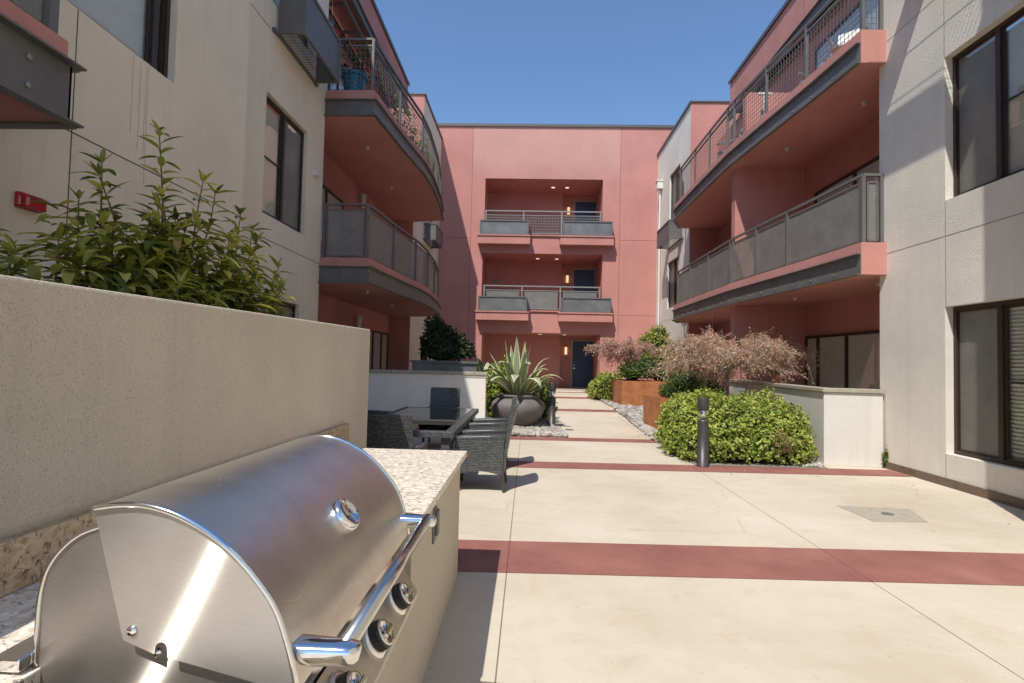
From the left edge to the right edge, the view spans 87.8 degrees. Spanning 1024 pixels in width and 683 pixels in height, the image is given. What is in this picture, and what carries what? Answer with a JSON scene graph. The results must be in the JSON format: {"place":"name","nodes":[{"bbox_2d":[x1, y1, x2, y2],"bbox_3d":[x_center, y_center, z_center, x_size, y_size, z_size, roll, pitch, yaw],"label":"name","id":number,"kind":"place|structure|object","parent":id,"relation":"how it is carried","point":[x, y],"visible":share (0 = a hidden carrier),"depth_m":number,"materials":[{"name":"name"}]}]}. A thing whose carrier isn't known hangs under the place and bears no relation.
{"place":"outdoors","nodes":[
{"label":"outdoors","id":0,"kind":"place"},
{"bbox_2d":[0,0,443,369],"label":"apartment building","id":1,"kind":"structure","parent":0,"point":[277,126],"depth_m":8.44,"materials":[{"name":"beige paint"}]},
{"bbox_2d":[14,191,46,213],"bbox_3d":[-3.739,-1.085,4.160,0.112,0.120,0.201,1,-2,2],"label":"fire alarm","id":2,"kind":"object","parent":1,"relation":"attached to","point":[20,201],"visible":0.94,"depth_m":4.11,"materials":[{"name":"red plastic"}]},
{"bbox_2d":[67,0,170,77],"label":"window","id":3,"kind":"structure","parent":1,"relation":"in","point":[143,26],"depth_m":5.54,"materials":[{"name":"grey glass"}]},
{"bbox_2d":[257,297,295,317],"bbox_3d":[-4.252,0.280,9.411,0.110,2.024,1.554,1,-2,2],"label":"window","id":4,"kind":"structure","parent":1,"relation":"in","point":[291,307],"depth_m":9.92,"materials":[{"name":"black glass"}]},
{"bbox_2d":[262,96,303,232],"bbox_3d":[-4.172,-3.109,9.590,0.110,2.014,1.624,1,-2,2],"label":"window","id":5,"kind":"structure","parent":1,"relation":"in","point":[284,140],"depth_m":9.58,"materials":[{"name":"black glass"}]},
{"bbox_2d":[273,0,307,47],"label":"window","id":6,"kind":"structure","parent":1,"relation":"in","point":[276,2],"depth_m":10.25,"materials":[{"name":"brown metal"}]},
{"bbox_2d":[320,184,343,257],"bbox_3d":[-4.701,-2.796,13.429,0.075,2.150,2.330,1,-2,2],"label":"sliding door","id":7,"kind":"structure","parent":1,"relation":"in","point":[328,196],"depth_m":13.40,"materials":[{"name":"brown metal"}]},
{"bbox_2d":[329,2,339,36],"bbox_3d":[-4.196,-7.551,12.424,0.360,0.840,0.351,1,-2,2],"label":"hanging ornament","id":8,"kind":"object","parent":1,"relation":"hanging from","point":[336,31],"visible":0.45,"depth_m":12.41,"materials":[{"name":"paint"}]},
{"bbox_2d":[326,64,343,89],"bbox_3d":[-4.606,-6.337,13.996,0.075,2.130,2.805,1,-2,2],"label":"sliding door","id":9,"kind":"structure","parent":1,"relation":"in","point":[335,86],"depth_m":14.00,"materials":[{"name":"brown metal"}]},
{"bbox_2d":[340,37,371,88],"bbox_3d":[-3.448,-6.019,11.667,0.972,1.415,0.829,3,-3,-43],"label":"flower pot","id":10,"kind":"object","parent":1,"relation":"on","point":[359,85],"visible":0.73,"depth_m":11.50,"materials":[{"name":"blue ceramic"}]},
{"bbox_2d":[354,315,362,327],"bbox_3d":[-4.572,-0.577,15.881,0.227,0.400,0.200,1,-2,2],"label":"wall sconce","id":11,"kind":"object","parent":1,"relation":"attached to","point":[359,319],"depth_m":15.82,"materials":[{"name":"white paint"}]},
{"bbox_2d":[359,193,366,207],"bbox_3d":[-4.489,-4.224,16.014,0.227,0.400,0.200,1,-2,2],"label":"wall sconce","id":12,"kind":"object","parent":1,"relation":"attached to","point":[363,197],"depth_m":15.95,"materials":[{"name":"white paint"}]},
{"bbox_2d":[369,330,388,369],"bbox_3d":[-4.635,0.886,18.031,0.075,2.470,3.000,1,-2,2],"label":"sliding door","id":13,"kind":"structure","parent":1,"relation":"in","point":[378,355],"depth_m":18.44,"materials":[{"name":"grey glass"}]},
{"bbox_2d":[370,67,392,107],"bbox_3d":[-3.090,-5.843,12.514,0.623,1.140,0.666,1,-2,2],"label":"flower pot","id":14,"kind":"object","parent":1,"relation":"on","point":[378,84],"visible":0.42,"depth_m":12.47,"materials":[{"name":"brown metal"}]},
{"bbox_2d":[388,88,406,121],"bbox_3d":[-2.937,-5.806,13.409,0.629,1.139,0.557,1,-2,2],"label":"flower pot","id":15,"kind":"object","parent":1,"relation":"on","point":[396,94],"visible":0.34,"depth_m":13.36,"materials":[{"name":"ceramic"}]},
{"bbox_2d":[401,107,417,141],"bbox_3d":[-2.781,-5.759,14.432,0.601,1.126,0.628,0,-2,30],"label":"flower pot","id":16,"kind":"object","parent":1,"relation":"on","point":[413,139],"visible":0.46,"depth_m":14.37,"materials":[{"name":"brown metal"}]},
{"bbox_2d":[413,129,429,154],"bbox_3d":[-2.701,-5.664,15.499,0.646,1.018,0.582,2,-2,-14],"label":"flower pot","id":17,"kind":"object","parent":1,"relation":"on","point":[419,143],"visible":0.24,"depth_m":15.46,"materials":[{"name":"ceramic"}]},
{"bbox_2d":[375,0,1023,124],"label":"sky","id":18,"kind":"structure","parent":0,"point":[618,62],"materials":[{"name":"blue"}]},
{"bbox_2d":[413,390,1023,682],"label":"ground","id":19,"kind":"structure","parent":0,"point":[500,627],"depth_m":3.77,"materials":[{"name":"beige concrete"}]},
{"bbox_2d":[0,275,369,539],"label":"garden wall","id":20,"kind":"structure","parent":19,"relation":"on","point":[106,396],"depth_m":2.01,"materials":[{"name":"paint"}]},
{"bbox_2d":[0,423,466,682],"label":"grill counter","id":21,"kind":"object","parent":19,"relation":"on","point":[426,481],"visible":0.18,"depth_m":2.51,"materials":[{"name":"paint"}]},
{"bbox_2d":[0,435,435,682],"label":"gas grill","id":22,"kind":"object","parent":21,"relation":"in","point":[276,564],"visible":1,"depth_m":1.15,"materials":[{"name":"metal"}]},
{"bbox_2d":[432,506,439,543],"bbox_3d":[-0.406,0.986,2.864,0.026,0.180,0.090,1,-2,2],"label":"power outlet","id":23,"kind":"object","parent":21,"relation":"attached to","point":[436,527],"visible":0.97,"depth_m":2.83,"materials":[{"name":"metal"}]},
{"bbox_2d":[368,410,391,413],"bbox_3d":[-2.344,1.349,8.932,0.815,1.052,0.632,1,-2,2],"label":"wicker armchair","id":24,"kind":"object","parent":19,"relation":"on","point":[376,412],"visible":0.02,"depth_m":9.19,"materials":[{"name":"wicker"}]},
{"bbox_2d":[366,414,427,449],"bbox_3d":[-1.272,1.251,5.584,0.632,1.052,0.815,1,-2,2],"label":"wicker armchair","id":25,"kind":"object","parent":19,"relation":"on","point":[389,431],"visible":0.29,"depth_m":5.24,"materials":[{"name":"wicker"}]},
{"bbox_2d":[368,369,488,430],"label":"garden wall","id":26,"kind":"structure","parent":19,"relation":"on","point":[391,390],"depth_m":11.94,"materials":[{"name":"paint"}]},
{"bbox_2d":[387,407,478,449],"bbox_3d":[-1.317,1.492,7.949,1.330,0.737,3.190,1,-2,2],"label":"dining table","id":27,"kind":"object","parent":19,"relation":"on","point":[445,425],"visible":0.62,"depth_m":7.53,"materials":[{"name":"plastic"}]},
{"bbox_2d":[422,387,460,442],"bbox_3d":[-1.315,1.412,10.025,0.632,1.052,0.815,1,-2,2],"label":"wicker armchair","id":28,"kind":"object","parent":19,"relation":"on","point":[443,397],"visible":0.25,"depth_m":10.34,"materials":[{"name":"wicker"}]},
{"bbox_2d":[451,403,518,492],"bbox_3d":[-0.330,1.316,6.769,0.815,1.052,0.632,1,-2,2],"label":"wicker armchair","id":29,"kind":"object","parent":19,"relation":"on","point":[486,450],"visible":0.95,"depth_m":6.46,"materials":[{"name":"wicker"}]},
{"bbox_2d":[435,123,690,390],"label":"apartment building","id":30,"kind":"structure","parent":19,"relation":"on","point":[505,223],"depth_m":25.44,"materials":[{"name":"paint"}]},
{"bbox_2d":[572,341,592,386],"bbox_3d":[3.683,1.188,27.726,1.070,2.385,0.092,1,-2,2],"label":"door","id":31,"kind":"structure","parent":30,"relation":"in","point":[582,365],"depth_m":27.73,"materials":[{"name":"blue paint"}]},
{"bbox_2d":[574,270,594,290],"bbox_3d":[3.769,-2.558,27.879,1.070,2.385,0.059,1,-2,2],"label":"door","id":32,"kind":"structure","parent":30,"relation":"in","point":[582,278],"depth_m":27.89,"materials":[{"name":"blue paint"}]},
{"bbox_2d":[575,202,595,220],"bbox_3d":[3.852,-6.155,28.010,1.070,2.385,0.059,1,-2,2],"label":"door","id":33,"kind":"structure","parent":30,"relation":"in","point":[579,206],"depth_m":28.02,"materials":[{"name":"blue paint"}]},
{"bbox_2d":[554,396,595,398],"bbox_3d":[2.179,2.166,20.558,2.250,0.022,0.745,1,-2,2],"label":"paving band","id":34,"kind":"object","parent":19,"relation":"on","point":[575,397],"visible":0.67,"depth_m":20.54,"materials":[{"name":"red concrete"}]},
{"bbox_2d":[511,436,656,442],"bbox_3d":[1.191,2.027,11.049,3.684,0.001,0.470,1,-2,0],"label":"paving band","id":35,"kind":"object","parent":19,"relation":"on","point":[582,439],"visible":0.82,"depth_m":11.04,"materials":[{"name":"red concrete"}]},
{"bbox_2d":[557,409,615,411],"bbox_3d":[2.153,2.139,16.557,2.250,0.019,0.645,1,-2,2],"label":"paving band","id":36,"kind":"object","parent":19,"relation":"on","point":[588,410],"visible":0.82,"depth_m":16.54,"materials":[{"name":"red concrete"}]},
{"bbox_2d":[511,397,823,467],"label":"river stones","id":37,"kind":"object","parent":19,"relation":"on","point":[633,415],"visible":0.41,"depth_m":12.49,"materials":[{"name":"white gravel"}]},
{"bbox_2d":[491,393,544,426],"bbox_3d":[0.141,1.672,12.899,1.310,0.795,1.310,1,-2,2],"label":"plant pot","id":38,"kind":"object","parent":37,"relation":"on","point":[531,408],"visible":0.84,"depth_m":12.43,"materials":[{"name":"grey ceramic"}]},
{"bbox_2d":[486,338,559,394],"bbox_3d":[0.062,0.616,12.807,2.001,1.476,1.880,2,-2,-27],"label":"agave plant","id":39,"kind":"object","parent":38,"relation":"on","point":[516,382],"visible":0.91,"depth_m":12.70,"materials":[{"name":"green plant"}]},
{"bbox_2d":[531,376,557,420],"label":"green shrub","id":40,"kind":"object","parent":37,"relation":"on","point":[544,393],"visible":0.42,"depth_m":13.81,"materials":[{"name":"green plant"}]},
{"bbox_2d":[584,391,828,468],"bbox_3d":[4.708,2.174,16.674,3.350,0.270,16.440,1,-2,2],"label":"gravel bed","id":41,"kind":"object","parent":19,"relation":"on","point":[753,463],"visible":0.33,"depth_m":8.67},
{"bbox_2d":[585,370,620,399],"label":"geranium bush","id":42,"kind":"object","parent":41,"relation":"on","point":[600,386],"visible":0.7,"depth_m":19.80,"materials":[{"name":"green plant"}]},
{"bbox_2d":[611,379,669,405],"bbox_3d":[4.506,1.800,18.416,1.880,0.910,1.800,1,-2,2],"label":"steel planter","id":43,"kind":"object","parent":41,"relation":"on","point":[630,392],"visible":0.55,"depth_m":17.55,"materials":[{"name":"metal"}]},
{"bbox_2d":[584,336,663,380],"bbox_3d":[3.829,0.574,18.563,2.675,1.589,2.268,1,-2,2],"label":"japanese maple","id":44,"kind":"object","parent":43,"relation":"in","point":[628,349],"visible":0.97,"depth_m":18.28,"materials":[{"name":"pink plant"}]},
{"bbox_2d":[617,353,673,381],"bbox_3d":[4.530,1.292,18.142,1.965,1.830,1.191,1,-2,2],"label":"green shrub","id":45,"kind":"object","parent":43,"relation":"in","point":[632,370],"visible":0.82,"depth_m":17.90,"materials":[{"name":"green plant"}]},
{"bbox_2d":[643,394,669,428],"bbox_3d":[4.202,1.756,12.870,1.740,0.820,1.700,1,-2,2],"label":"steel planter","id":46,"kind":"object","parent":41,"relation":"on","point":[651,406],"visible":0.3,"depth_m":12.96,"materials":[{"name":"metal"}]},
{"bbox_2d":[658,367,724,398],"bbox_3d":[4.294,1.385,12.676,1.621,1.553,0.985,1,-2,21],"label":"green shrub","id":47,"kind":"object","parent":46,"relation":"in","point":[676,384],"visible":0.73,"depth_m":12.51,"materials":[{"name":"green plant"}]},
{"bbox_2d":[645,326,824,394],"bbox_3d":[4.686,0.863,11.319,3.759,2.519,2.776,1,-2,2],"label":"japanese maple","id":48,"kind":"object","parent":46,"relation":"in","point":[714,351],"visible":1,"depth_m":11.09,"materials":[{"name":"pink plant"}]},
{"bbox_2d":[637,324,682,378],"bbox_3d":[5.560,0.776,20.172,1.842,2.941,1.335,1,-2,2],"label":"yellow green shrub","id":49,"kind":"object","parent":41,"relation":"on","point":[653,337],"visible":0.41,"depth_m":19.97,"materials":[{"name":"green plant"}]},
{"bbox_2d":[653,386,819,466],"bbox_3d":[3.900,1.428,9.743,2.617,1.264,2.767,1,-2,2],"label":"geranium bush","id":50,"kind":"object","parent":41,"relation":"on","point":[760,427],"visible":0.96,"depth_m":8.79,"materials":[{"name":"green plant"}]},
{"bbox_2d":[506,461,910,476],"bbox_3d":[0.610,1.912,8.255,10.797,0.001,0.510,1,-2,0],"label":"paving band","id":51,"kind":"object","parent":19,"relation":"on","point":[694,468],"visible":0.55,"depth_m":8.23,"materials":[{"name":"red concrete"}]},
{"bbox_2d":[462,396,517,469],"bbox_3d":[-0.328,1.365,8.119,0.815,1.052,0.632,1,-2,2],"label":"wicker armchair","id":52,"kind":"object","parent":51,"relation":"on","point":[489,423],"visible":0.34,"depth_m":7.83,"materials":[{"name":"wicker"}]},
{"bbox_2d":[696,397,708,467],"bbox_3d":[3.028,1.431,8.444,0.200,1.085,0.200,1,-2,2],"label":"path bollard","id":53,"kind":"object","parent":51,"relation":"on","point":[703,436],"visible":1,"depth_m":8.38,"materials":[{"name":"grey metal"}]},
{"bbox_2d":[457,540,1023,584],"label":"paving band","id":54,"kind":"object","parent":19,"relation":"on","point":[744,562],"visible":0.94,"depth_m":4.33,"materials":[{"name":"red concrete"}]},
{"bbox_2d":[728,379,884,467],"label":"garden wall","id":55,"kind":"structure","parent":19,"relation":"on","point":[846,424],"depth_m":8.79,"materials":[{"name":"paint"}]},
{"bbox_2d":[767,369,784,382],"bbox_3d":[5.509,0.675,11.099,0.421,0.374,0.412,1,-2,2],"label":"flower pot","id":56,"kind":"object","parent":55,"relation":"on","point":[774,376],"visible":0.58,"depth_m":11.05,"materials":[{"name":"ceramic"}]},
{"bbox_2d":[655,0,1023,509],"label":"apartment building","id":57,"kind":"structure","parent":19,"relation":"on","point":[852,208],"depth_m":8.82,"materials":[{"name":"beige paint"}]},
{"bbox_2d":[669,257,678,307],"bbox_3d":[6.831,-2.436,22.256,0.110,1.994,1.694,1,-2,2],"label":"window","id":58,"kind":"structure","parent":57,"relation":"in","point":[673,266],"depth_m":22.52,"materials":[{"name":"black glass"}]},
{"bbox_2d":[671,166,679,218],"bbox_3d":[6.910,-6.088,22.239,0.110,2.194,1.594,1,-2,2],"label":"window","id":59,"kind":"structure","parent":57,"relation":"in","point":[674,178],"depth_m":22.66,"materials":[{"name":"brown metal"}]},
{"bbox_2d":[717,129,741,158],"bbox_3d":[6.290,-5.450,15.173,0.729,0.981,0.620,0,-3,40],"label":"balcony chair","id":60,"kind":"object","parent":57,"relation":"on","point":[725,142],"visible":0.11,"depth_m":15.06,"materials":[{"name":"grey fabric"}]},
{"bbox_2d":[759,92,771,116],"bbox_3d":[6.118,-5.551,12.895,0.309,0.990,0.894,0,-2,23],"label":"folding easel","id":61,"kind":"object","parent":57,"relation":"on","point":[763,102],"visible":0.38,"depth_m":12.86,"materials":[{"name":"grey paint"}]},
{"bbox_2d":[805,330,879,388],"bbox_3d":[7.336,0.989,11.686,0.075,2.350,3.470,1,-2,2],"label":"sliding door","id":62,"kind":"structure","parent":57,"relation":"in","point":[852,360],"depth_m":11.66,"materials":[{"name":"black glass"}]},
{"bbox_2d":[814,155,878,241],"bbox_3d":[7.408,-2.615,11.482,0.075,2.200,3.200,1,-2,2],"label":"sliding door","id":63,"kind":"structure","parent":57,"relation":"in","point":[872,166],"depth_m":11.48,"materials":[{"name":"brown metal"}]},
{"bbox_2d":[815,0,877,70],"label":"sliding door","id":64,"kind":"structure","parent":57,"relation":"in","point":[867,3],"depth_m":11.75,"materials":[{"name":"glass"}]},
{"bbox_2d":[827,25,869,58],"bbox_3d":[6.457,-5.628,10.185,0.620,0.981,0.729,-1,-3,44],"label":"balcony chair","id":65,"kind":"object","parent":57,"relation":"on","point":[851,35],"visible":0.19,"depth_m":10.33,"materials":[{"name":"white paint"}]},
{"bbox_2d":[952,7,1023,196],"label":"window","id":66,"kind":"structure","parent":57,"relation":"in","point":[988,75],"depth_m":6.98,"materials":[{"name":"grey glass"}]},
{"bbox_2d":[953,298,1023,468],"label":"window","id":67,"kind":"structure","parent":57,"relation":"in","point":[988,338],"depth_m":6.88,"materials":[{"name":"grey glass"}]},
{"bbox_2d":[836,505,927,522],"bbox_3d":[4.167,1.919,5.882,0.800,0.025,0.610,1,-2,2],"label":"paving patch","id":68,"kind":"object","parent":19,"relation":"on","point":[873,514],"visible":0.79,"depth_m":5.88,"materials":[{"name":"beige concrete"}]},
{"bbox_2d":[881,512,893,515],"bbox_3d":[4.147,1.900,5.879,0.120,0.010,0.120,1,-2,2],"label":"floor drain","id":69,"kind":"object","parent":68,"relation":"on","point":[887,513],"visible":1,"depth_m":5.87,"materials":[{"name":"metal"}]},
{"bbox_2d":[881,444,888,466],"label":"weed tuft","id":70,"kind":"object","parent":19,"relation":"on","point":[885,460],"visible":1,"depth_m":8.60,"materials":[{"name":"green plant"}]},
{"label":"planting bed","id":71,"kind":"structure","parent":19,"relation":"on","visible":0},
{"bbox_2d":[0,148,232,308],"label":"leafy shrub","id":72,"kind":"object","parent":71,"relation":"in","point":[71,273],"visible":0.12,"depth_m":2.56,"materials":[{"name":"green plant"}]},
{"bbox_2d":[42,119,298,316],"bbox_3d":[-2.010,-0.195,3.419,1.223,2.174,1.869,1,-2,2],"label":"leafy shrub","id":73,"kind":"object","parent":71,"relation":"in","point":[226,283],"visible":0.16,"depth_m":3.16,"materials":[{"name":"green plant"}]},
{"bbox_2d":[798,58,827,83],"bbox_3d":[6.560,-5.587,11.254,0.729,0.981,0.620,2,-2,-23],"label":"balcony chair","id":74,"kind":"object","parent":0,"point":[800,73],"visible":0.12,"depth_m":11.39,"materials":[{"name":"grey fabric"}]},
{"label":"gravel bed","id":75,"kind":"structure","parent":0,"visible":0},
{"bbox_2d":[410,360,483,371],"bbox_3d":[-1.763,1.304,14.773,1.800,1.530,1.800,1,-2,2],"label":"raised planter","id":76,"kind":"object","parent":75,"relation":"on","point":[434,365],"visible":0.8,"depth_m":13.94,"materials":[{"name":"concrete"}]},
{"bbox_2d":[418,314,477,360],"bbox_3d":[-1.755,0.633,14.661,1.669,2.826,1.110,1,-2,2],"label":"evergreen shrub","id":77,"kind":"object","parent":76,"relation":"in","point":[442,344],"visible":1,"depth_m":14.41,"materials":[{"name":"green plant"}]},
{"bbox_2d":[486,355,528,417],"bbox_3d":[-0.210,1.195,13.851,1.336,1.789,1.787,1,-2,2],"label":"green shrub","id":78,"kind":"object","parent":75,"relation":"on","point":[493,389],"visible":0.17,"depth_m":13.61,"materials":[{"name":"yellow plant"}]},
{"bbox_2d":[548,383,555,424],"bbox_3d":[0.977,1.552,12.977,0.200,1.085,0.200,1,-2,2],"label":"path bollard","id":79,"kind":"object","parent":75,"relation":"on","point":[552,406],"visible":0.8,"depth_m":12.91,"materials":[{"name":"grey metal"}]},
{"bbox_3d":[-0.723,1.541,14.582,0.440,1.050,0.440,1,-2,2],"label":"plant stand","id":80,"kind":"object","parent":75,"relation":"on","visible":0},
{"bbox_2d":[470,358,502,377],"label":"agave plant","id":81,"kind":"object","parent":80,"relation":"in","point":[481,367],"visible":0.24,"depth_m":14.43,"materials":[{"name":"green plant"}]}
]}

